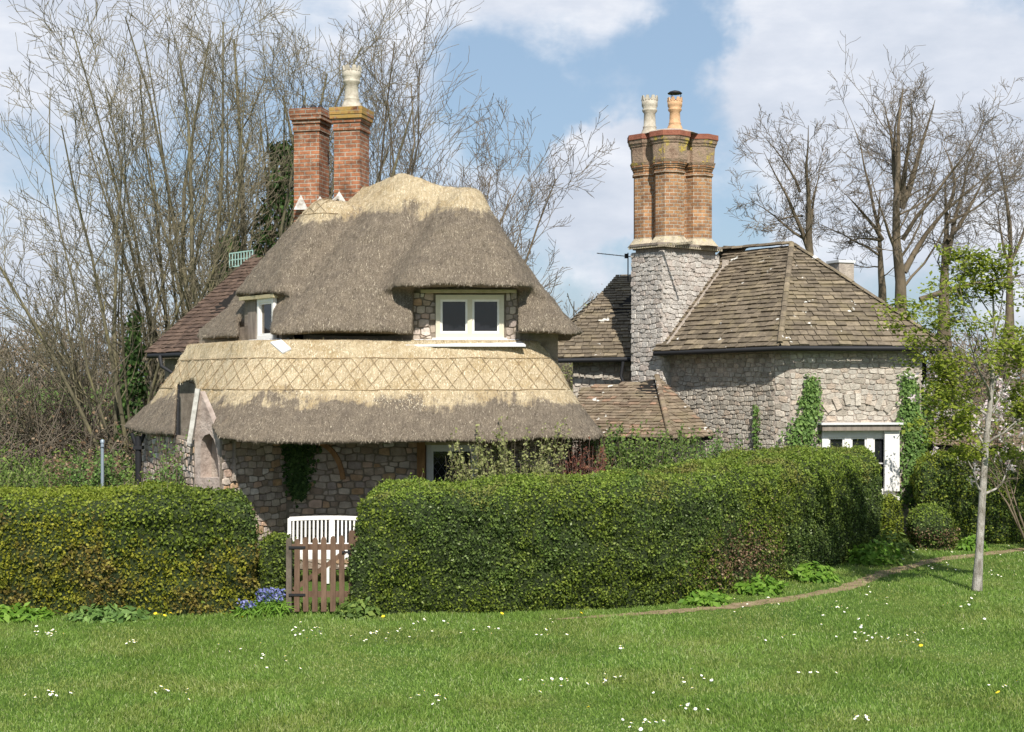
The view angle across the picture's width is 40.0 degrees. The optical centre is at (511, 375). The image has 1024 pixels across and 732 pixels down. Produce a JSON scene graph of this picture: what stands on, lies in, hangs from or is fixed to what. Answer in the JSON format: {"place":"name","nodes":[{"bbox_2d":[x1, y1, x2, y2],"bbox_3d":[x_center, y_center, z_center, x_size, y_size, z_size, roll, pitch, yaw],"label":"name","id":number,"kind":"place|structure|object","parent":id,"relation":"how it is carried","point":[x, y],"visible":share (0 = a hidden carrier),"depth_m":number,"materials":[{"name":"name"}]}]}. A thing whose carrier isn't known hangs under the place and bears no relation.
{"place":"outdoors","nodes":[
{"label":"outdoors","id":0,"kind":"place"},
{"bbox_2d":[0,377,1023,731],"bbox_3d":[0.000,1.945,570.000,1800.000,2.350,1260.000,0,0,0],"label":"ground","id":1,"kind":"structure","parent":0,"point":[708,657],"depth_m":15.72,"materials":[{"name":"green plant"}]},
{"bbox_2d":[0,457,18,486],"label":"mixed shrub","id":2,"kind":"object","parent":1,"relation":"on","point":[7,474],"visible":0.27,"depth_m":25.09,"materials":[{"name":"green plant"}]},
{"bbox_2d":[0,602,59,622],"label":"weed clump","id":3,"kind":"object","parent":1,"relation":"on","point":[23,613],"visible":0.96,"depth_m":17.94,"materials":[{"name":"green plant"}]},
{"bbox_2d":[0,456,82,488],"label":"mixed shrub","id":4,"kind":"object","parent":1,"relation":"on","point":[41,483],"visible":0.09,"depth_m":24.41,"materials":[{"name":"green plant"}]},
{"bbox_2d":[0,436,142,487],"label":"bramble scrub","id":5,"kind":"object","parent":1,"relation":"on","point":[128,479],"visible":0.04,"depth_m":31.70,"materials":[{"name":"green plant"}]},
{"bbox_2d":[0,328,164,478],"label":"thicket","id":6,"kind":"object","parent":1,"relation":"on","point":[71,432],"visible":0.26,"depth_m":34.76,"materials":[{"name":"brown plant"}]},
{"bbox_2d":[0,218,165,474],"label":"bare tree","id":7,"kind":"object","parent":1,"relation":"on","point":[63,348],"visible":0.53,"depth_m":35.93,"materials":[{"name":"brown plant"}]},
{"bbox_2d":[44,447,125,486],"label":"mixed shrub","id":8,"kind":"object","parent":1,"relation":"on","point":[89,474],"visible":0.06,"depth_m":25.45,"materials":[{"name":"green plant"}]},
{"bbox_2d":[64,448,127,487],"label":"mixed shrub","id":9,"kind":"object","parent":1,"relation":"on","point":[75,477],"visible":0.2,"depth_m":24.12,"materials":[{"name":"green plant"}]},
{"bbox_2d":[100,439,104,485],"bbox_3d":[-6.865,2.080,23.595,0.072,2.040,0.079,0,0,0],"label":"metal pole","id":10,"kind":"object","parent":1,"relation":"on","point":[102,441],"visible":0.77,"depth_m":23.57,"materials":[{"name":"grey metal"}]},
{"bbox_2d":[65,601,152,623],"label":"weed clump","id":11,"kind":"object","parent":1,"relation":"on","point":[110,612],"visible":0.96,"depth_m":17.95,"materials":[{"name":"green plant"}]},
{"bbox_2d":[0,479,261,616],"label":"clipped hedge","id":12,"kind":"object","parent":1,"relation":"on","point":[153,547],"visible":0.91,"depth_m":18.30,"materials":[{"name":"green plant"}]},
{"bbox_2d":[0,0,283,472],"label":"bare tree","id":13,"kind":"object","parent":1,"relation":"on","point":[118,407],"visible":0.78,"depth_m":32.43,"materials":[{"name":"brown plant"}]},
{"bbox_2d":[114,310,149,472],"bbox_3d":[-9.125,0.478,33.673,0.964,4.128,0.974,0,0,34],"label":"ivy","id":14,"kind":"object","parent":13,"relation":"attached to","point":[141,387],"visible":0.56,"depth_m":33.55,"materials":[{"name":"green plant"}]},
{"bbox_2d":[140,451,176,481],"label":"climbing rose","id":15,"kind":"object","parent":1,"relation":"on","point":[144,475],"visible":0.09,"depth_m":22.58,"materials":[{"name":"green plant"}]},
{"bbox_2d":[145,430,187,484],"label":"climbing rose","id":16,"kind":"object","parent":1,"relation":"on","point":[174,477],"visible":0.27,"depth_m":22.24,"materials":[{"name":"green plant"}]},
{"bbox_2d":[0,0,433,392],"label":"bare tree","id":17,"kind":"object","parent":1,"relation":"on","point":[150,178],"visible":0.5,"depth_m":35.59,"materials":[{"name":"brown plant"}]},
{"bbox_2d":[230,598,261,618],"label":"bluebell clump","id":18,"kind":"object","parent":1,"relation":"on","point":[242,610],"visible":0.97,"depth_m":18.15,"materials":[{"name":"green plant"}]},
{"bbox_2d":[99,0,435,339],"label":"bare tree","id":19,"kind":"object","parent":1,"relation":"on","point":[191,136],"visible":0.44,"depth_m":34.19,"materials":[{"name":"brown plant"}]},
{"bbox_2d":[207,235,240,292],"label":"ivy","id":20,"kind":"object","parent":19,"relation":"attached to","point":[239,244],"visible":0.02,"depth_m":34.44,"materials":[{"name":"green plant"}]},
{"bbox_2d":[249,587,295,617],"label":"bluebell clump","id":21,"kind":"object","parent":1,"relation":"on","point":[276,605],"visible":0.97,"depth_m":18.26,"materials":[{"name":"green plant"}]},
{"bbox_2d":[252,528,301,609],"bbox_3d":[-3.169,2.637,19.035,0.787,1.127,0.768,0,0,0],"label":"garden shrub","id":22,"kind":"object","parent":1,"relation":"on","point":[271,568],"visible":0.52,"depth_m":18.75,"materials":[{"name":"green plant"}]},
{"bbox_2d":[286,538,291,612],"bbox_3d":[-2.920,2.613,18.450,0.070,0.974,0.070,0,0,0],"label":"gate post","id":23,"kind":"object","parent":1,"relation":"on","point":[288,570],"visible":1,"depth_m":18.41,"materials":[{"name":"brown wood"}]},
{"bbox_2d":[160,0,446,339],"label":"bare tree","id":24,"kind":"object","parent":1,"relation":"on","point":[321,100],"visible":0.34,"depth_m":35.72,"materials":[{"name":"brown plant"}]},
{"bbox_2d":[250,140,297,339],"bbox_3d":[-5.902,-1.843,35.543,2.207,8.252,2.142,0,0,-37],"label":"ivy","id":25,"kind":"object","parent":24,"relation":"attached to","point":[281,199],"visible":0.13,"depth_m":35.24,"materials":[{"name":"green plant"}]},
{"bbox_2d":[287,516,356,583],"bbox_3d":[-2.791,2.620,21.302,1.289,0.960,0.590,0,0,0],"label":"garden bench","id":26,"kind":"object","parent":1,"relation":"on","point":[331,519],"visible":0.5,"depth_m":21.56,"materials":[{"name":"white paint"}]},
{"bbox_2d":[349,530,355,595],"bbox_3d":[-2.093,2.563,18.450,0.085,1.074,0.085,0,0,0],"label":"gate post","id":27,"kind":"object","parent":1,"relation":"on","point":[352,536],"visible":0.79,"depth_m":18.41,"materials":[{"name":"brown wood"}]},
{"bbox_2d":[289,535,350,611],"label":"picket gate","id":28,"kind":"structure","parent":27,"relation":"attached to","point":[323,593],"depth_m":18.41,"materials":[{"name":"brown wood"}]},
{"bbox_2d":[333,596,382,619],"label":"weed clump","id":29,"kind":"object","parent":1,"relation":"on","point":[352,609],"visible":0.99,"depth_m":18.10,"materials":[{"name":"green plant"}]},
{"bbox_2d":[123,64,603,568],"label":"thatched cottage","id":30,"kind":"structure","parent":1,"relation":"on","point":[420,319],"depth_m":22.60,"materials":[{"name":"plant"}]},
{"bbox_2d":[257,298,276,338],"bbox_3d":[-4.096,-0.960,23.623,0.110,0.680,0.616,0,0,-36],"label":"side dormer window","id":31,"kind":"structure","parent":30,"relation":"in","point":[269,304],"depth_m":23.67,"materials":[{"name":"white paint"}]},
{"bbox_2d":[281,444,321,508],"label":"ivy","id":32,"kind":"object","parent":30,"relation":"attached to","point":[297,481],"visible":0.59,"depth_m":22.47,"materials":[{"name":"green plant"}]},
{"bbox_2d":[426,445,477,481],"bbox_3d":[-0.960,1.700,22.595,0.820,1.200,0.110,0,0,0],"label":"window","id":33,"kind":"structure","parent":30,"relation":"in","point":[436,462],"depth_m":22.58,"materials":[{"name":"white paint"}]},
{"bbox_2d":[432,295,506,339],"bbox_3d":[-0.685,-0.935,22.885,1.210,0.770,0.190,0,0,0],"label":"dormer window","id":34,"kind":"structure","parent":30,"relation":"in","point":[458,317],"depth_m":22.89,"materials":[{"name":"beige paint"}]},
{"bbox_2d":[256,0,529,196],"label":"bare tree","id":35,"kind":"object","parent":1,"relation":"on","point":[412,160],"visible":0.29,"depth_m":36.15,"materials":[{"name":"beige plant"}]},
{"bbox_2d":[445,445,480,481],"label":"budding shrub","id":36,"kind":"object","parent":1,"relation":"on","point":[450,470],"visible":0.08,"depth_m":21.17,"materials":[{"name":"green plant"}]},
{"bbox_2d":[329,98,617,366],"bbox_3d":[-0.364,-2.536,37.468,7.258,10.676,9.380,0,0,33],"label":"bare tree","id":37,"kind":"object","parent":1,"relation":"on","point":[506,206],"visible":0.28,"depth_m":37.01,"materials":[{"name":"beige plant"}]},
{"bbox_2d":[0,276,1023,406],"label":"woodland","id":38,"kind":"object","parent":1,"relation":"on","point":[986,372],"visible":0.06,"depth_m":91.75,"materials":[{"name":"brown plant"}]},
{"bbox_2d":[447,416,578,481],"bbox_3d":[0.018,1.862,21.016,1.975,2.521,1.972,0,0,0],"label":"budding shrub","id":39,"kind":"object","parent":1,"relation":"on","point":[504,464],"visible":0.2,"depth_m":20.79,"materials":[{"name":"green plant"}]},
{"bbox_2d":[561,304,586,466],"bbox_3d":[2.005,0.331,42.228,9.784,5.378,15.019,0,0,0],"label":"hedgerow","id":40,"kind":"object","parent":1,"relation":"on","point":[566,375],"visible":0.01,"depth_m":39.62,"materials":[{"name":"plant"}]},
{"bbox_2d":[555,291,596,388],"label":"bare tree","id":41,"kind":"object","parent":1,"relation":"on","point":[569,367],"visible":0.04,"depth_m":40.49,"materials":[{"name":"beige plant"}]},
{"bbox_2d":[553,436,614,475],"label":"red shrub","id":42,"kind":"object","parent":1,"relation":"on","point":[588,468],"visible":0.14,"depth_m":21.66,"materials":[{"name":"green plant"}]},
{"bbox_2d":[566,427,634,474],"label":"dark shrub","id":43,"kind":"object","parent":1,"relation":"on","point":[581,447],"visible":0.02,"depth_m":23.36,"materials":[{"name":"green plant"}]},
{"bbox_2d":[345,441,885,614],"bbox_3d":[2.551,2.154,21.583,11.410,2.091,3.538,0,0,-40],"label":"clipped hedge","id":44,"kind":"object","parent":1,"relation":"on","point":[726,521],"visible":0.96,"depth_m":18.90,"materials":[{"name":"green plant"}]},
{"bbox_2d":[587,419,700,471],"bbox_3d":[2.103,1.914,22.685,1.888,2.415,1.943,0,0,0],"label":"green shrub","id":45,"kind":"object","parent":1,"relation":"on","point":[642,459],"visible":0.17,"depth_m":22.63,"materials":[{"name":"green plant"}]},
{"bbox_2d":[678,588,731,606],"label":"weed clump","id":46,"kind":"object","parent":1,"relation":"on","point":[711,598],"visible":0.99,"depth_m":19.14,"materials":[{"name":"green plant"}]},
{"bbox_2d":[661,427,750,462],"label":"green shrub","id":47,"kind":"object","parent":1,"relation":"on","point":[717,447],"visible":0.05,"depth_m":24.39,"materials":[{"name":"green plant"}]},
{"bbox_2d":[558,90,946,533],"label":"stone cottage","id":48,"kind":"structure","parent":1,"relation":"on","point":[687,327],"depth_m":28.75,"materials":[{"name":"stone"}]},
{"bbox_2d":[597,253,630,281],"bbox_3d":[2.264,-2.411,31.200,0.774,0.639,0.321,0,0,0],"label":"television aerial","id":49,"kind":"object","parent":48,"relation":"attached to","point":[627,256],"visible":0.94,"depth_m":31.20,"materials":[{"name":"grey metal"}]},
{"bbox_2d":[751,404,761,450],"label":"ivy","id":50,"kind":"object","parent":48,"relation":"attached to","point":[755,412],"visible":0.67,"depth_m":27.68,"materials":[{"name":"green plant"}]},
{"bbox_2d":[773,373,823,447],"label":"ivy","id":51,"kind":"object","parent":48,"relation":"attached to","point":[810,416],"visible":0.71,"depth_m":27.25,"materials":[{"name":"green plant"}]},
{"bbox_2d":[821,430,899,499],"bbox_3d":[6.748,1.740,27.400,1.580,1.360,0.190,0,0,-7],"label":"window","id":52,"kind":"structure","parent":48,"relation":"in","point":[874,438],"depth_m":27.41,"materials":[{"name":"white paint"}]},
{"bbox_2d":[895,370,932,508],"bbox_3d":[7.887,1.255,27.511,1.104,2.793,0.201,0,0,-7],"label":"ivy","id":53,"kind":"object","parent":48,"relation":"attached to","point":[910,414],"visible":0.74,"depth_m":27.50,"materials":[{"name":"green plant"}]},
{"bbox_2d":[921,381,950,455],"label":"ivy","id":54,"kind":"object","parent":48,"relation":"attached to","point":[926,408],"visible":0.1,"depth_m":27.80,"materials":[{"name":"green plant"}]},
{"bbox_2d":[733,570,788,596],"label":"weed clump","id":55,"kind":"object","parent":1,"relation":"on","point":[758,586],"visible":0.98,"depth_m":20.09,"materials":[{"name":"green plant"}]},
{"bbox_2d":[724,102,868,253],"bbox_3d":[8.062,-2.381,39.869,4.116,10.548,4.080,0,0,14],"label":"pollarded tree","id":56,"kind":"object","parent":1,"relation":"on","point":[805,236],"visible":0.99,"depth_m":39.68,"materials":[{"name":"beige plant"}]},
{"bbox_2d":[787,560,841,583],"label":"weed clump","id":57,"kind":"object","parent":1,"relation":"on","point":[822,573],"visible":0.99,"depth_m":21.28,"materials":[{"name":"green plant"}]},
{"bbox_2d":[797,70,929,301],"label":"pollarded tree","id":58,"kind":"object","parent":1,"relation":"on","point":[879,237],"visible":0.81,"depth_m":40.93,"materials":[{"name":"beige plant"}]},
{"bbox_2d":[845,539,904,566],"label":"weed clump","id":59,"kind":"object","parent":1,"relation":"on","point":[866,556],"visible":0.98,"depth_m":23.19,"materials":[{"name":"green plant"}]},
{"bbox_2d":[868,527,915,560],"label":"weed clump","id":60,"kind":"object","parent":1,"relation":"on","point":[897,545],"visible":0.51,"depth_m":23.93,"materials":[{"name":"green plant"}]},
{"bbox_2d":[881,490,904,541],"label":"ball shrub","id":61,"kind":"object","parent":1,"relation":"on","point":[893,517],"visible":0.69,"depth_m":26.03,"materials":[{"name":"green plant"}]},
{"bbox_2d":[825,31,1023,314],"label":"pollarded tree","id":62,"kind":"object","parent":1,"relation":"on","point":[902,193],"visible":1,"depth_m":37.73,"materials":[{"name":"beige plant"}]},
{"bbox_2d":[904,498,959,550],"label":"ball shrub","id":63,"kind":"object","parent":1,"relation":"on","point":[929,526],"visible":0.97,"depth_m":25.12,"materials":[{"name":"green plant"}]},
{"bbox_2d":[866,242,1023,590],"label":"young tree","id":64,"kind":"object","parent":1,"relation":"on","point":[941,368],"visible":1,"depth_m":20.18,"materials":[{"name":"green plant"}]},
{"bbox_2d":[884,93,1023,411],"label":"pollarded tree","id":65,"kind":"object","parent":1,"relation":"on","point":[948,242],"visible":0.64,"depth_m":38.91,"materials":[{"name":"beige plant"}]},
{"bbox_2d":[899,338,1023,498],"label":"undergrowth","id":66,"kind":"object","parent":1,"relation":"on","point":[994,395],"visible":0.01,"depth_m":29.06,"materials":[{"name":"green plant"}]},
{"bbox_2d":[904,363,1023,538],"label":"magnolia","id":67,"kind":"object","parent":1,"relation":"on","point":[998,407],"visible":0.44,"depth_m":25.13,"materials":[{"name":"beige plant"}]},
{"bbox_2d":[909,443,1023,543],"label":"garden hedge","id":68,"kind":"object","parent":1,"relation":"on","point":[935,478],"visible":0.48,"depth_m":26.20,"materials":[{"name":"green plant"}]},
{"bbox_2d":[957,533,988,550],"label":"weed clump","id":69,"kind":"object","parent":1,"relation":"on","point":[968,544],"visible":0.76,"depth_m":25.11,"materials":[{"name":"green plant"}]},
{"bbox_2d":[923,336,1023,436],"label":"undergrowth","id":70,"kind":"object","parent":1,"relation":"on","point":[976,398],"visible":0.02,"depth_m":36.34,"materials":[{"name":"green plant"}]},
{"bbox_2d":[928,412,1023,451],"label":"garden wall","id":71,"kind":"structure","parent":1,"relation":"on","point":[1016,437],"depth_m":27.41,"materials":[{"name":"stone"}]},
{"bbox_2d":[937,102,1023,411],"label":"pollarded tree","id":72,"kind":"object","parent":1,"relation":"on","point":[1009,310],"visible":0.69,"depth_m":41.92,"materials":[{"name":"beige plant"}]},
{"bbox_2d":[0,0,1023,377],"label":"sky","id":73,"kind":"structure","parent":0,"point":[567,61],"materials":[{"name":"blue"}]},
{"bbox_2d":[558,547,1023,618],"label":"path","id":74,"kind":"structure","parent":0,"point":[865,580],"depth_m":20.35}
]}

